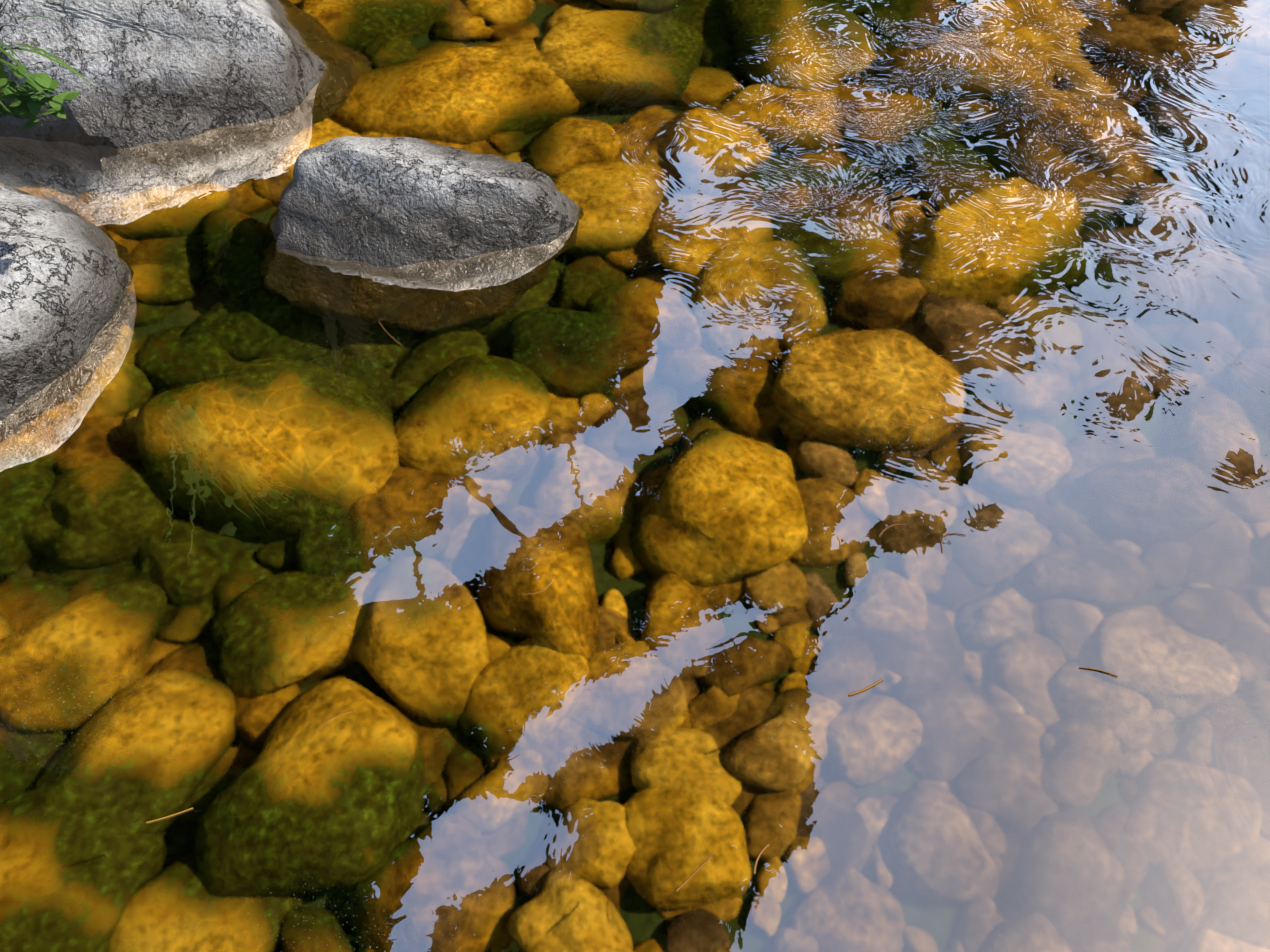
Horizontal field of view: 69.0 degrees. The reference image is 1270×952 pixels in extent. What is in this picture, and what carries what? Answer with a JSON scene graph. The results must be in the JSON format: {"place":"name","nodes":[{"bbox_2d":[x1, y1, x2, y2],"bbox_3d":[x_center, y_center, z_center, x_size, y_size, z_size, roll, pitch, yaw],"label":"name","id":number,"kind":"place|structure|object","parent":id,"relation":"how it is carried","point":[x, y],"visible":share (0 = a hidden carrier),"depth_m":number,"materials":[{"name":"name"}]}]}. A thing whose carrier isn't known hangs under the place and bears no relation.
{"place":"outdoors","nodes":[
{"label":"outdoors","id":0,"kind":"place"},
{"bbox_2d":[0,0,93,129],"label":"bank plant","id":1,"kind":"object","parent":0,"point":[28,103],"visible":1,"depth_m":1.63,"materials":[{"name":"green plant"}]},
{"bbox_2d":[0,0,1269,951],"bbox_3d":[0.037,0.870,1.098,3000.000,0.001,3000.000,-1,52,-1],"label":"water surface","id":2,"kind":"object","parent":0,"point":[267,507],"depth_m":1.73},
{"bbox_2d":[146,152,1117,890],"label":"twigs and leaf litter","id":3,"kind":"object","parent":2,"relation":"on","point":[850,694],"visible":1,"depth_m":1.51,"materials":[{"name":"brown plant"}]},
{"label":"cobbles","id":4,"kind":"object","parent":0,"visible":0},
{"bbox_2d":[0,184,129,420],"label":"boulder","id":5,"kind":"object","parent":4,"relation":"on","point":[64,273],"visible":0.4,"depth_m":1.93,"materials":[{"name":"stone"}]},
{"bbox_2d":[270,136,578,267],"bbox_3d":[-0.524,-0.568,2.345,0.795,0.593,0.512,-1,52,-1],"label":"boulder","id":6,"kind":"object","parent":4,"relation":"on","point":[388,202],"visible":0.46,"depth_m":2.15,"materials":[{"name":"stone"}]},
{"bbox_3d":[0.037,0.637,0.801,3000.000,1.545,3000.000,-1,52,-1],"label":"stream bed","id":7,"kind":"structure","parent":0,"visible":0},
{"bbox_2d":[0,0,323,148],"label":"boulder","id":8,"kind":"object","parent":7,"relation":"on","point":[151,71],"visible":0.5,"depth_m":2.44,"materials":[{"name":"stone"}]}
]}

